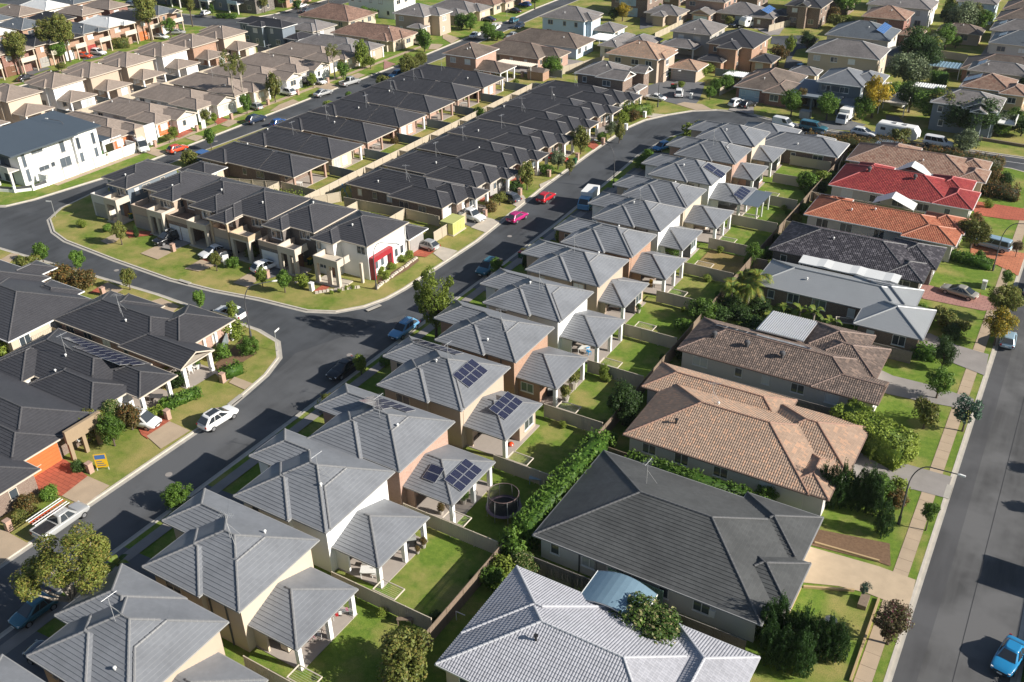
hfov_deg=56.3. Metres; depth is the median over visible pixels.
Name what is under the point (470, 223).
driveway
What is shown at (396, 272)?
garden edging
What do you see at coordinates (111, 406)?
tree
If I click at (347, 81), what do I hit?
pickup truck
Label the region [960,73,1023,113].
house
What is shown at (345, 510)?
house
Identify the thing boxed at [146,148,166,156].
driveway
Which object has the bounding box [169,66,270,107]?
house
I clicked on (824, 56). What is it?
house
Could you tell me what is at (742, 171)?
house
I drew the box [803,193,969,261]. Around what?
house
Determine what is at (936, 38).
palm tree
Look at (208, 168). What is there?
garage
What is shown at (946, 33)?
tree
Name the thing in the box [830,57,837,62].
window
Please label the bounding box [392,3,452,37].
house
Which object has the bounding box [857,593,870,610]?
planter
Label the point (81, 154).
window
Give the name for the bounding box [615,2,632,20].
tree
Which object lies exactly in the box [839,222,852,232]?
window
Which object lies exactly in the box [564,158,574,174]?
tree
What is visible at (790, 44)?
tree
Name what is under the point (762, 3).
house
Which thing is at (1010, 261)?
driveway
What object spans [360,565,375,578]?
garden table
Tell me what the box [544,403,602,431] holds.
fence
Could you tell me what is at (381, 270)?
shrub
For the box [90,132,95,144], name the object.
window
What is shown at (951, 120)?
tree
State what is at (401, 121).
house
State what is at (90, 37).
window
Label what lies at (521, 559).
shrub
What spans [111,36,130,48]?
hedge
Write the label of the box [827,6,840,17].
tree
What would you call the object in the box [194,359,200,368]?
potted plant
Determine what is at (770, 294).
window
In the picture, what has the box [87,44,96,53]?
garage door
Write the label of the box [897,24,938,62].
tree
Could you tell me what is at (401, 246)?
window
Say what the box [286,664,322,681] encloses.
clothesline
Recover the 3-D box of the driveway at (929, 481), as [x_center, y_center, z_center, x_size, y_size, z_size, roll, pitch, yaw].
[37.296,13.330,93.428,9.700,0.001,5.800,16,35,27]
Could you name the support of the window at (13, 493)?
in the house at (41, 431)
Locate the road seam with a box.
[952,400,1023,681]
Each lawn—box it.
[0,0,553,204]
[0,3,205,85]
[0,250,275,542]
[32,133,1023,681]
[51,0,1023,309]
[94,0,320,17]
[696,250,744,274]
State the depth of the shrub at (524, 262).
132.90 m
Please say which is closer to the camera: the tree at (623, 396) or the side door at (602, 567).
the side door at (602, 567)
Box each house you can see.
[0,4,44,17]
[0,14,13,22]
[0,17,39,33]
[0,27,14,40]
[0,41,38,76]
[0,62,4,79]
[0,83,54,125]
[0,110,122,186]
[0,120,10,125]
[0,260,57,281]
[0,277,92,352]
[0,328,177,411]
[0,372,102,517]
[0,654,44,681]
[7,33,65,67]
[21,0,70,11]
[24,71,97,111]
[25,563,268,681]
[26,11,76,21]
[29,32,87,61]
[51,0,93,5]
[53,290,234,388]
[55,5,102,21]
[61,61,132,100]
[67,111,157,151]
[71,21,112,53]
[78,15,138,47]
[82,0,128,15]
[89,90,197,136]
[90,159,180,224]
[98,51,166,89]
[106,9,160,40]
[130,5,184,33]
[130,168,225,235]
[131,83,237,121]
[134,41,200,78]
[141,488,358,670]
[153,0,176,4]
[165,33,228,66]
[166,176,266,249]
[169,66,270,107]
[170,0,205,7]
[196,25,257,58]
[197,141,327,188]
[198,0,233,10]
[204,62,302,95]
[205,187,311,263]
[226,0,274,14]
[232,428,429,588]
[236,16,313,46]
[236,44,330,83]
[237,121,363,171]
[258,198,356,276]
[266,14,336,34]
[266,41,359,73]
[274,0,310,7]
[274,105,396,155]
[296,26,384,59]
[298,3,377,29]
[307,383,495,522]
[308,94,426,138]
[309,210,408,288]
[330,21,417,51]
[342,80,454,124]
[345,165,489,222]
[348,0,414,18]
[371,68,480,111]
[376,335,542,458]
[382,142,519,200]
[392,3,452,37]
[400,58,504,99]
[416,126,549,180]
[431,0,492,25]
[433,300,587,406]
[434,565,760,681]
[442,42,516,84]
[447,114,573,161]
[462,0,513,14]
[475,98,599,145]
[479,267,625,362]
[489,39,570,68]
[502,92,621,129]
[503,28,595,58]
[514,0,530,4]
[520,233,649,323]
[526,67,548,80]
[527,73,642,115]
[532,450,823,641]
[539,5,627,41]
[553,215,686,294]
[574,60,652,103]
[587,187,702,261]
[597,32,662,57]
[605,40,677,83]
[611,0,662,17]
[612,174,733,242]
[622,361,868,515]
[641,153,771,218]
[643,4,689,26]
[663,0,685,6]
[665,129,767,189]
[670,18,727,56]
[676,316,891,411]
[685,0,736,21]
[687,120,785,176]
[697,28,780,72]
[716,2,779,28]
[733,67,807,107]
[737,0,767,6]
[745,121,849,168]
[757,259,936,355]
[768,221,946,288]
[776,0,832,28]
[785,67,889,114]
[788,38,890,79]
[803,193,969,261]
[824,20,914,66]
[828,161,980,216]
[829,1,854,15]
[845,142,992,191]
[861,5,926,45]
[866,0,938,27]
[928,89,1018,139]
[936,23,985,45]
[956,0,1000,24]
[960,53,1023,80]
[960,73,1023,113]
[967,59,1023,82]
[987,19,1023,52]
[988,30,1023,55]
[995,8,1023,20]
[1002,0,1023,9]
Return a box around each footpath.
[0,167,644,654]
[11,33,195,84]
[54,46,420,184]
[853,220,1023,681]
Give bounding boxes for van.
[132,136,149,152]
[771,115,795,127]
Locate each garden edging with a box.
[315,285,359,293]
[377,257,417,288]
[803,585,854,591]
[814,541,879,562]
[849,597,879,681]
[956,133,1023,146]
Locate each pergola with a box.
[496,59,537,79]
[581,570,657,618]
[590,33,616,40]
[756,311,817,341]
[873,192,916,211]
[895,161,931,175]
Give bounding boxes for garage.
[177,160,227,176]
[404,223,428,252]
[668,59,708,82]
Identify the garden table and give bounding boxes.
[148,394,162,402]
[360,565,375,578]
[396,617,412,625]
[529,476,540,484]
[578,345,589,353]
[653,280,661,286]
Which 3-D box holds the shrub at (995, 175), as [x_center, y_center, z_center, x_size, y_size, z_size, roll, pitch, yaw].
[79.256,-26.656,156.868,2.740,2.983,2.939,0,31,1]
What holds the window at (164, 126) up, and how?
in the house at (162, 118)
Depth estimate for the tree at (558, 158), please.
165.57 m
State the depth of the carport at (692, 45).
228.28 m
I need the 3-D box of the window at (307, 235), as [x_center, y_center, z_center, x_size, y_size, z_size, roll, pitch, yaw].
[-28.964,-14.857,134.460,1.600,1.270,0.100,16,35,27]
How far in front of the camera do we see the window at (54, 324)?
119.04 m
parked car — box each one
[7,589,58,629]
[15,74,34,81]
[22,639,45,664]
[77,51,92,58]
[90,47,106,55]
[124,407,161,430]
[125,0,134,7]
[152,228,179,245]
[153,33,168,39]
[166,144,188,153]
[171,28,185,34]
[196,404,238,431]
[198,243,223,257]
[199,10,210,15]
[213,305,245,322]
[216,248,239,262]
[244,113,266,124]
[249,102,263,110]
[249,258,276,272]
[269,118,286,126]
[279,87,296,95]
[301,7,312,12]
[302,75,316,85]
[312,88,332,97]
[316,76,326,84]
[326,355,354,379]
[388,69,403,76]
[388,316,419,339]
[419,238,440,251]
[468,31,481,38]
[475,256,496,275]
[481,15,496,21]
[504,191,521,203]
[506,7,521,13]
[506,211,527,223]
[508,17,518,23]
[514,21,524,28]
[518,1,531,6]
[536,191,555,203]
[644,93,666,101]
[652,140,669,151]
[674,88,683,97]
[727,97,742,107]
[729,19,740,27]
[739,100,756,108]
[804,130,823,133]
[850,125,876,137]
[939,283,980,300]
[990,633,1023,676]
[998,331,1016,348]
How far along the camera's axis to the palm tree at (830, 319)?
114.98 m
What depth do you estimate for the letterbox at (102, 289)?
128.81 m
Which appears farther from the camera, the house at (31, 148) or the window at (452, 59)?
the window at (452, 59)
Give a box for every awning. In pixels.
[723,71,748,77]
[798,255,901,284]
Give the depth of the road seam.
84.82 m
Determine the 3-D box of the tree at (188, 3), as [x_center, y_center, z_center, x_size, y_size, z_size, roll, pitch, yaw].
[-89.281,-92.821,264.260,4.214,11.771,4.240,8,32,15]
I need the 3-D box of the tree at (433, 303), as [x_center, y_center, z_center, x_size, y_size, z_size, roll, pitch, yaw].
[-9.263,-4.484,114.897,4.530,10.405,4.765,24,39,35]
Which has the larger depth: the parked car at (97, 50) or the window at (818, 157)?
the parked car at (97, 50)
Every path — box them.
[89,284,103,292]
[126,230,152,237]
[189,370,228,387]
[229,377,252,388]
[314,284,329,291]
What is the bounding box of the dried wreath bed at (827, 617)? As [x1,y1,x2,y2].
[824,615,838,626]
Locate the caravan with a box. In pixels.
[875,119,921,140]
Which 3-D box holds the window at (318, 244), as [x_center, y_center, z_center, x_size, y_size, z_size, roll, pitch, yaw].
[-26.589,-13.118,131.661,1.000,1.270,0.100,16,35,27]
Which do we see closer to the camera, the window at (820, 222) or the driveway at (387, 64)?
the window at (820, 222)
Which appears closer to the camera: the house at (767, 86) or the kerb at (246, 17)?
the house at (767, 86)
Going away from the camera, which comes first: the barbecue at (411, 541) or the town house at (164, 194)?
the barbecue at (411, 541)
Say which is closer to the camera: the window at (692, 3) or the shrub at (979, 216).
the shrub at (979, 216)
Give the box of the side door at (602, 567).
[594,561,605,573]
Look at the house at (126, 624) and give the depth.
69.96 m
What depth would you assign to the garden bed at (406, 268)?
134.13 m
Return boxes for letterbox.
[1,517,13,531]
[83,460,94,474]
[98,286,105,294]
[162,408,171,419]
[169,243,175,251]
[218,371,226,383]
[264,269,269,278]
[308,281,314,291]
[483,208,487,216]
[517,187,521,195]
[547,169,550,176]
[981,279,987,289]
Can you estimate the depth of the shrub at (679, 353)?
112.26 m
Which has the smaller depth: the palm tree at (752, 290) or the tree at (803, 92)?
the palm tree at (752, 290)
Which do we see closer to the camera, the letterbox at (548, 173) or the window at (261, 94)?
the letterbox at (548, 173)
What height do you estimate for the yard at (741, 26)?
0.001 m
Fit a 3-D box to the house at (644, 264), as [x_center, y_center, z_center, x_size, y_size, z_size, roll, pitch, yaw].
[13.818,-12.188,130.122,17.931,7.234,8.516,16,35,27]
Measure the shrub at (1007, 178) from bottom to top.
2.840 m
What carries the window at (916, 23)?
in the house at (923, 14)
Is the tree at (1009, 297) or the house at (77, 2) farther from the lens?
the house at (77, 2)
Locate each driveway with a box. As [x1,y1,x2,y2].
[0,253,18,261]
[0,529,27,561]
[0,549,8,560]
[0,627,48,681]
[26,67,50,74]
[35,459,86,495]
[62,476,108,503]
[83,55,101,59]
[98,282,122,292]
[101,234,119,243]
[104,547,155,580]
[138,415,170,438]
[141,246,170,258]
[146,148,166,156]
[147,421,189,447]
[153,298,178,310]
[157,239,189,249]
[175,128,192,137]
[184,259,214,270]
[186,134,202,140]
[191,485,243,504]
[215,117,226,123]
[221,119,238,126]
[233,273,255,286]
[250,267,279,278]
[269,99,298,111]
[317,83,338,89]
[351,73,363,77]
[384,60,394,68]
[413,247,434,256]
[429,44,442,48]
[434,246,456,260]
[443,34,458,42]
[465,217,486,226]
[472,217,499,231]
[508,195,526,206]
[509,254,521,263]
[540,179,551,187]
[541,229,556,240]
[571,209,591,219]
[588,140,598,148]
[598,126,605,132]
[626,168,644,176]
[640,18,653,28]
[646,113,665,116]
[648,79,704,103]
[677,102,710,109]
[729,106,753,113]
[758,28,778,34]
[799,121,865,129]
[804,547,915,607]
[853,452,951,497]
[878,371,973,408]
[886,115,913,140]
[921,284,995,310]
[923,333,988,374]
[970,244,1023,274]
[974,201,1023,219]
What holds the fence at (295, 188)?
on the lawn at (91, 234)
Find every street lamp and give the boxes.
[244,280,276,336]
[373,242,399,289]
[594,139,614,187]
[657,70,680,106]
[897,466,965,524]
[992,223,1023,270]
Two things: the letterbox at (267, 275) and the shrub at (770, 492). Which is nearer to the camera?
the shrub at (770, 492)
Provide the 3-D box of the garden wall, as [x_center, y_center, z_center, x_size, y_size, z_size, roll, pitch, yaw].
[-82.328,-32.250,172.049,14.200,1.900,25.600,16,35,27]
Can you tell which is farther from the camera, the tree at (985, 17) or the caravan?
the tree at (985, 17)
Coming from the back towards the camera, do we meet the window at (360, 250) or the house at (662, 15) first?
the house at (662, 15)
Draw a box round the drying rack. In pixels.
[333,603,353,619]
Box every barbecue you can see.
[407,534,416,546]
[547,388,552,395]
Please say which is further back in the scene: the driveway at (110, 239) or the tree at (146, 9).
the tree at (146, 9)
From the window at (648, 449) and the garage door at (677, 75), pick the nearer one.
the window at (648, 449)
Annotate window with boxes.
[0,156,10,166]
[4,173,15,182]
[5,55,11,61]
[8,487,18,501]
[18,333,31,346]
[20,154,27,167]
[25,169,31,181]
[31,148,42,154]
[39,164,49,171]
[49,321,61,328]
[51,674,62,681]
[58,141,66,152]
[59,155,72,167]
[65,325,74,333]
[75,137,81,149]
[79,152,84,161]
[83,332,92,340]
[85,97,92,106]
[87,34,93,39]
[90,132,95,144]
[94,147,98,156]
[102,339,111,347]
[114,27,120,32]
[116,138,124,146]
[119,188,126,195]
[121,87,128,95]
[133,79,139,84]
[134,187,140,195]
[159,200,168,208]
[160,122,167,130]
[163,200,170,208]
[165,581,181,594]
[190,65,195,73]
[203,211,210,217]
[223,103,230,111]
[249,47,253,54]
[251,218,259,227]
[254,218,262,227]
[256,171,264,179]
[259,91,264,98]
[271,229,281,239]
[290,79,296,86]
[299,231,304,239]
[302,231,310,240]
[316,241,321,249]
[334,157,340,166]
[342,155,347,164]
[356,245,365,255]
[357,188,361,195]
[372,192,377,199]
[380,257,384,266]
[386,194,391,202]
[394,247,398,257]
[395,393,409,404]
[399,200,408,209]
[400,244,403,254]
[401,126,406,134]
[408,124,412,133]
[418,205,425,212]
[450,57,455,62]
[469,199,473,206]
[501,178,505,187]
[520,381,533,394]
[524,415,533,432]
[550,543,559,556]
[573,282,583,288]
[580,556,596,571]
[602,80,609,86]
[615,57,620,62]
[619,299,634,313]
[631,59,638,64]
[635,292,641,305]
[641,442,655,456]
[645,61,651,66]
[658,586,668,600]
[674,453,688,467]
[676,244,690,257]
[689,1,695,5]
[691,239,695,249]
[691,600,710,616]
[692,355,707,368]
[693,36,700,41]
[712,465,728,480]
[720,14,727,19]
[734,367,742,378]
[746,176,759,188]
[755,63,762,68]
[759,481,774,491]
[760,375,769,385]
[764,159,777,170]
[766,289,774,298]
[769,94,778,101]
[780,254,786,261]
[786,293,799,303]
[789,382,804,395]
[790,17,796,22]
[811,298,826,311]
[812,154,822,159]
[813,55,820,60]
[815,218,828,227]
[821,84,842,92]
[823,392,839,405]
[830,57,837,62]
[839,87,848,93]
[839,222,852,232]
[840,188,852,198]
[846,308,854,317]
[848,59,854,64]
[866,329,874,334]
[868,194,880,203]
[873,229,884,238]
[890,334,905,347]
[891,199,902,207]
[899,280,909,286]
[914,20,920,25]
[915,203,929,211]
[937,105,942,112]
[937,119,942,125]
[943,208,950,214]
[960,34,967,40]
[996,46,1005,51]
[1007,97,1015,103]
[1017,48,1023,53]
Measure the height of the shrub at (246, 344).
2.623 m
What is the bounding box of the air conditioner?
[280,643,291,652]
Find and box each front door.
[122,204,129,216]
[298,253,303,266]
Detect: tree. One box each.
[1,29,26,74]
[7,520,111,602]
[31,242,48,262]
[32,17,60,41]
[45,40,66,62]
[48,11,73,61]
[54,62,66,71]
[68,250,85,270]
[76,417,95,442]
[81,408,104,433]
[94,412,125,445]
[99,398,123,425]
[107,554,129,572]
[109,220,127,244]
[116,401,142,429]
[119,267,136,289]
[132,0,156,40]
[160,17,175,37]
[163,133,173,142]
[167,126,177,140]
[182,0,194,26]
[192,290,205,307]
[199,108,209,123]
[202,128,215,149]
[207,251,220,270]
[208,4,213,16]
[210,112,216,124]
[218,48,236,93]
[226,301,238,316]
[231,52,246,91]
[239,94,251,113]
[255,266,266,286]
[258,0,267,12]
[264,70,281,101]
[275,269,291,292]
[292,0,301,12]
[307,72,316,87]
[324,43,341,79]
[336,61,348,79]
[352,353,366,374]
[353,39,369,68]
[364,56,375,68]
[369,8,377,18]
[375,625,433,681]
[397,53,415,71]
[411,56,420,68]
[412,265,455,337]
[415,28,431,51]
[415,50,426,64]
[453,13,467,29]
[461,12,477,29]
[479,21,496,39]
[490,30,503,40]
[490,257,503,271]
[492,191,507,204]
[518,160,534,189]
[530,0,538,8]
[542,55,562,73]
[549,148,566,168]
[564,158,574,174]
[570,125,590,153]
[599,363,609,377]
[605,121,617,136]
[606,378,642,424]
[608,7,619,20]
[608,591,682,646]
[614,122,625,142]
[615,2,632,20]
[678,81,685,87]
[702,67,707,75]
[705,85,716,99]
[706,62,714,73]
[708,77,721,93]
[718,73,734,89]
[719,277,746,300]
[724,16,734,23]
[724,69,739,80]
[734,277,765,305]
[735,271,755,299]
[742,268,774,296]
[754,597,782,647]
[757,614,782,667]
[764,591,792,631]
[768,43,789,65]
[768,302,795,314]
[772,623,797,672]
[780,88,801,116]
[780,603,806,647]
[784,34,796,54]
[788,302,810,316]
[788,625,817,678]
[794,600,815,643]
[798,30,818,50]
[798,87,807,107]
[799,304,823,319]
[807,611,828,658]
[816,91,840,120]
[816,611,837,662]
[820,459,833,503]
[821,315,841,323]
[825,459,841,509]
[826,13,846,25]
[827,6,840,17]
[827,616,850,664]
[830,457,850,509]
[833,0,860,14]
[839,465,857,507]
[841,14,854,21]
[849,464,868,511]
[854,95,876,119]
[857,461,880,513]
[860,581,872,593]
[864,74,895,117]
[864,471,884,516]
[872,599,914,644]
[873,496,895,538]
[886,51,927,83]
[886,84,901,94]
[888,81,903,86]
[896,80,926,112]
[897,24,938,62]
[904,58,932,83]
[910,39,944,65]
[911,395,940,429]
[913,86,946,123]
[918,26,930,35]
[921,502,940,530]
[923,365,956,397]
[927,87,968,117]
[930,33,944,46]
[932,36,943,46]
[932,334,960,367]
[934,23,956,49]
[939,2,957,23]
[940,100,970,127]
[942,0,954,9]
[947,0,980,24]
[947,96,1004,129]
[951,35,962,47]
[952,392,983,431]
[957,216,992,248]
[973,2,985,21]
[973,9,995,26]
[982,305,1019,345]
[987,284,1023,311]
[993,123,1011,135]
[997,112,1020,133]
[1001,269,1014,284]
[1003,106,1023,130]
[1012,115,1023,135]
[1012,240,1023,256]
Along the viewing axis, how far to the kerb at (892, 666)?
95.55 m
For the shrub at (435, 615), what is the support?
on the lawn at (436, 571)
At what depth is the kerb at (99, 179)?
190.39 m
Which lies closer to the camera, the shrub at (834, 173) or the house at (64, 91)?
the shrub at (834, 173)
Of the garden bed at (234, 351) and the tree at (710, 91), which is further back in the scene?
the tree at (710, 91)
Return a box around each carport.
[661,38,701,59]
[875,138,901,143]
[877,96,909,116]
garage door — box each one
[5,65,17,76]
[26,443,61,476]
[39,56,50,67]
[64,50,74,60]
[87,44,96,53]
[94,202,107,218]
[114,137,127,148]
[117,394,128,404]
[134,213,150,230]
[139,30,148,40]
[158,122,170,135]
[169,224,181,239]
[180,227,190,242]
[214,236,231,248]
[261,249,279,267]
[330,62,338,72]
[410,233,423,252]
[443,205,451,218]
[477,184,484,200]
[624,8,637,16]
[672,69,694,81]
[693,15,706,19]
[739,89,759,101]
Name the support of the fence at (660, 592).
on the lawn at (436, 571)
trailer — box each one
[738,15,753,27]
[890,94,905,107]
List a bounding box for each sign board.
[93,453,108,470]
[201,120,205,129]
[222,254,228,264]
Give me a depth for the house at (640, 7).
267.16 m
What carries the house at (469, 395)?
on the lawn at (436, 571)
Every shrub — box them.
[0,340,9,356]
[10,507,27,523]
[11,254,40,266]
[12,492,38,514]
[38,483,58,501]
[46,262,79,285]
[68,269,96,290]
[70,459,83,472]
[76,219,85,227]
[102,223,110,231]
[133,223,138,236]
[159,481,193,510]
[170,369,188,388]
[180,148,199,165]
[213,343,231,360]
[223,316,247,340]
[225,256,238,267]
[236,335,259,356]
[243,244,259,258]
[294,273,308,287]
[317,393,331,412]
[375,74,388,82]
[375,607,389,617]
[377,266,384,274]
[379,353,390,367]
[381,270,389,279]
[387,262,396,269]
[390,135,398,143]
[398,254,408,262]
[405,250,413,258]
[428,609,441,623]
[473,106,485,115]
[479,564,505,590]
[485,199,497,212]
[490,553,515,580]
[497,524,529,556]
[508,549,540,572]
[509,179,523,192]
[522,255,526,269]
[539,164,553,175]
[554,223,559,241]
[559,420,566,428]
[596,131,606,141]
[600,373,612,382]
[601,430,618,448]
[615,110,629,122]
[622,412,635,426]
[628,109,640,121]
[633,153,648,169]
[642,149,653,156]
[665,247,678,255]
[674,318,691,333]
[675,344,681,358]
[681,122,692,136]
[684,297,718,320]
[702,273,712,281]
[712,303,732,320]
[716,246,724,252]
[717,294,742,309]
[728,303,753,322]
[739,314,762,329]
[744,242,763,266]
[748,297,771,315]
[753,484,779,500]
[761,246,772,258]
[772,233,779,242]
[777,308,791,314]
[790,213,802,222]
[796,171,818,190]
[799,203,808,214]
[804,188,810,194]
[816,170,831,182]
[817,181,827,192]
[830,170,836,179]
[838,161,846,168]
[866,468,897,501]
[886,485,910,509]
[888,128,911,144]
[890,474,910,494]
[918,303,927,307]
[932,305,958,326]
[941,323,960,340]
[942,317,971,338]
[952,128,982,151]
[969,211,984,221]
[975,250,986,257]
[982,198,994,207]
[988,170,1003,184]
[998,170,1014,186]
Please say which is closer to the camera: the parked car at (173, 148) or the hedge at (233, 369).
the hedge at (233, 369)
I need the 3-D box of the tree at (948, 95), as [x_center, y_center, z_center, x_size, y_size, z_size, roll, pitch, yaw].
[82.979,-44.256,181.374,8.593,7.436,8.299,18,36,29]
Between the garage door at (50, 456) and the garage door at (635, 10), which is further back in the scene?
the garage door at (635, 10)
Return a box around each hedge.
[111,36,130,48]
[146,404,163,415]
[158,386,203,409]
[215,13,236,18]
[217,359,246,381]
[273,186,306,195]
[510,427,616,551]
[622,99,654,115]
[624,448,752,496]
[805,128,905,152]
[829,397,920,471]
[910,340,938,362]
[912,143,1005,172]
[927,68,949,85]
[949,249,994,270]
[981,178,1022,201]
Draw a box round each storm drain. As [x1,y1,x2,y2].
[177,279,191,284]
[227,394,242,404]
[286,412,302,423]
[366,304,381,311]
[943,484,952,498]
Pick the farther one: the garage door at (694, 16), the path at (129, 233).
the garage door at (694, 16)
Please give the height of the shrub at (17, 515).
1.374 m
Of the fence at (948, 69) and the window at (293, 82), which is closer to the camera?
the window at (293, 82)
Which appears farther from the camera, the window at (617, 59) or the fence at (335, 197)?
the window at (617, 59)
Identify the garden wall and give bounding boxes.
[0,140,138,192]
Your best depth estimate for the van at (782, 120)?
183.69 m
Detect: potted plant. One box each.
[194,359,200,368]
[415,545,420,553]
[419,535,427,548]
[437,502,444,514]
[460,492,468,504]
[560,385,571,402]
[567,370,580,389]
[635,303,640,312]
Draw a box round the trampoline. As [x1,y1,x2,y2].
[486,483,521,520]
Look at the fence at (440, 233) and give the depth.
142.66 m
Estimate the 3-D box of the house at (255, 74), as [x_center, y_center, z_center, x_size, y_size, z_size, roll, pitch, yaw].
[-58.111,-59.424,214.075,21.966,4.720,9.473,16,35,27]
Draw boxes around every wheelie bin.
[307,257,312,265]
[518,250,522,258]
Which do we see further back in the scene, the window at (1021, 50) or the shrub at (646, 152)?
the window at (1021, 50)
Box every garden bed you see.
[215,336,255,368]
[378,259,418,282]
[812,529,890,565]
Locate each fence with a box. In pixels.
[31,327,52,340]
[56,108,71,113]
[66,44,283,113]
[96,96,109,102]
[132,84,147,91]
[166,74,178,80]
[198,64,211,70]
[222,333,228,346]
[229,178,278,186]
[243,655,291,681]
[257,46,270,51]
[267,182,279,190]
[281,181,315,195]
[303,83,531,197]
[309,192,341,202]
[329,165,353,176]
[331,571,431,629]
[343,197,403,215]
[347,201,357,209]
[364,148,388,159]
[383,542,506,681]
[390,209,404,219]
[397,133,420,143]
[403,503,498,553]
[406,208,439,226]
[427,119,450,128]
[433,212,465,240]
[455,105,473,115]
[480,93,503,102]
[493,454,552,484]
[505,81,526,90]
[513,359,661,530]
[522,552,746,649]
[527,66,561,77]
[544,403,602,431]
[555,56,603,74]
[587,360,643,386]
[608,447,627,456]
[608,567,663,606]
[623,323,676,347]
[655,20,682,36]
[656,290,695,308]
[662,256,753,362]
[675,365,830,414]
[683,262,733,281]
[708,237,749,255]
[715,68,748,78]
[719,78,741,95]
[731,214,777,232]
[752,257,769,269]
[758,150,847,250]
[764,195,797,209]
[768,19,790,31]
[772,172,811,188]
[789,155,830,170]
[810,191,924,213]
[812,192,817,201]
[872,342,911,363]
[931,66,958,71]
[939,50,967,60]
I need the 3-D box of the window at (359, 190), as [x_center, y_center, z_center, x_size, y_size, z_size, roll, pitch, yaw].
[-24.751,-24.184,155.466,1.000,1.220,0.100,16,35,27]
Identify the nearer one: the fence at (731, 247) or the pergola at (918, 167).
the fence at (731, 247)
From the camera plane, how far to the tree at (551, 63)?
216.19 m
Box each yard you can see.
[0,69,198,126]
[508,59,581,77]
[660,40,699,60]
[721,23,757,28]
[958,44,988,88]
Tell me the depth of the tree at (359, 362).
109.92 m
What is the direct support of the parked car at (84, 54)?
on the lawn at (190, 29)
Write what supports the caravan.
on the lawn at (91, 234)
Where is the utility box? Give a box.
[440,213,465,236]
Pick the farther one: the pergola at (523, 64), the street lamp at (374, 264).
the pergola at (523, 64)
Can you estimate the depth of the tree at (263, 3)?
279.13 m
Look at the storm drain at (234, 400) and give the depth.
107.03 m
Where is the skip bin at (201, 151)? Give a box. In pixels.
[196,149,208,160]
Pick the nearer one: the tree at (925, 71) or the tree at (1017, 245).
the tree at (1017, 245)
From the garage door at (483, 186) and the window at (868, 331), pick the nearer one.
the window at (868, 331)
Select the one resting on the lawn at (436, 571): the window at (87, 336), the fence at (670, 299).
the fence at (670, 299)
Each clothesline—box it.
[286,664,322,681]
[372,579,404,600]
[442,510,471,526]
[506,451,533,465]
[556,401,580,413]
[599,357,622,367]
[635,321,656,330]
[667,288,687,296]
[695,260,713,267]
[836,316,854,327]
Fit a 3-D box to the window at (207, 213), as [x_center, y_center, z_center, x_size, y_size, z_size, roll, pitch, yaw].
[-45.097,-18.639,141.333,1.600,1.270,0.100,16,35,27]
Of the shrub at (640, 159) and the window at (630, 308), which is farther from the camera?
the shrub at (640, 159)
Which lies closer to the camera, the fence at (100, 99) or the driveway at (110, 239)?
the driveway at (110, 239)
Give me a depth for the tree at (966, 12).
239.97 m
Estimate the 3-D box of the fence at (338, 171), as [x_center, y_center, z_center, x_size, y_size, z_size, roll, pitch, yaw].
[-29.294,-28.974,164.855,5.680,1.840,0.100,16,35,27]
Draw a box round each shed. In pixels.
[913,82,945,88]
[928,61,962,79]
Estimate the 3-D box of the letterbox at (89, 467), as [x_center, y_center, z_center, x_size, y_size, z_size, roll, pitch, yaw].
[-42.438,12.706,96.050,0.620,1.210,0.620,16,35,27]
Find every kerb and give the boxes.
[0,0,557,207]
[0,132,1023,681]
[0,247,282,568]
[2,3,205,86]
[47,0,1023,313]
[128,0,324,18]
[1010,610,1023,681]
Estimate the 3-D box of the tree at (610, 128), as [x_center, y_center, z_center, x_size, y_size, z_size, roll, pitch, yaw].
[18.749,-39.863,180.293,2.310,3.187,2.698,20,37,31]
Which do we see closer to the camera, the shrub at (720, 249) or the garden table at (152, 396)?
the garden table at (152, 396)
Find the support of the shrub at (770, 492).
on the lawn at (436, 571)
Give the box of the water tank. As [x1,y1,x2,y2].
[799,109,811,118]
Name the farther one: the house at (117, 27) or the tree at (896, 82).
the house at (117, 27)
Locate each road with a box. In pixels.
[0,0,1023,403]
[0,315,420,632]
[771,35,816,67]
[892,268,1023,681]
[917,311,1023,681]
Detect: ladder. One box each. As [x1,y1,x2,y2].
[26,498,62,522]
[30,500,65,522]
[32,501,68,525]
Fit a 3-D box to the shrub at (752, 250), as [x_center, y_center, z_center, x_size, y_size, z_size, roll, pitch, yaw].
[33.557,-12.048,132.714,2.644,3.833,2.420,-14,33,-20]
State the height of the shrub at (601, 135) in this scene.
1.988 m
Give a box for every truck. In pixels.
[29,501,89,541]
[338,76,360,86]
[458,206,485,222]
[577,184,599,209]
[798,118,827,131]
[835,105,854,124]
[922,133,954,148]
[974,235,1013,252]
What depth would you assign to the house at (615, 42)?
231.21 m
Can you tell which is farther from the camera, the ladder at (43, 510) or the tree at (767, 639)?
the ladder at (43, 510)
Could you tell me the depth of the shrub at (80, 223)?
148.45 m
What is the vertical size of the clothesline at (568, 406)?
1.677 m

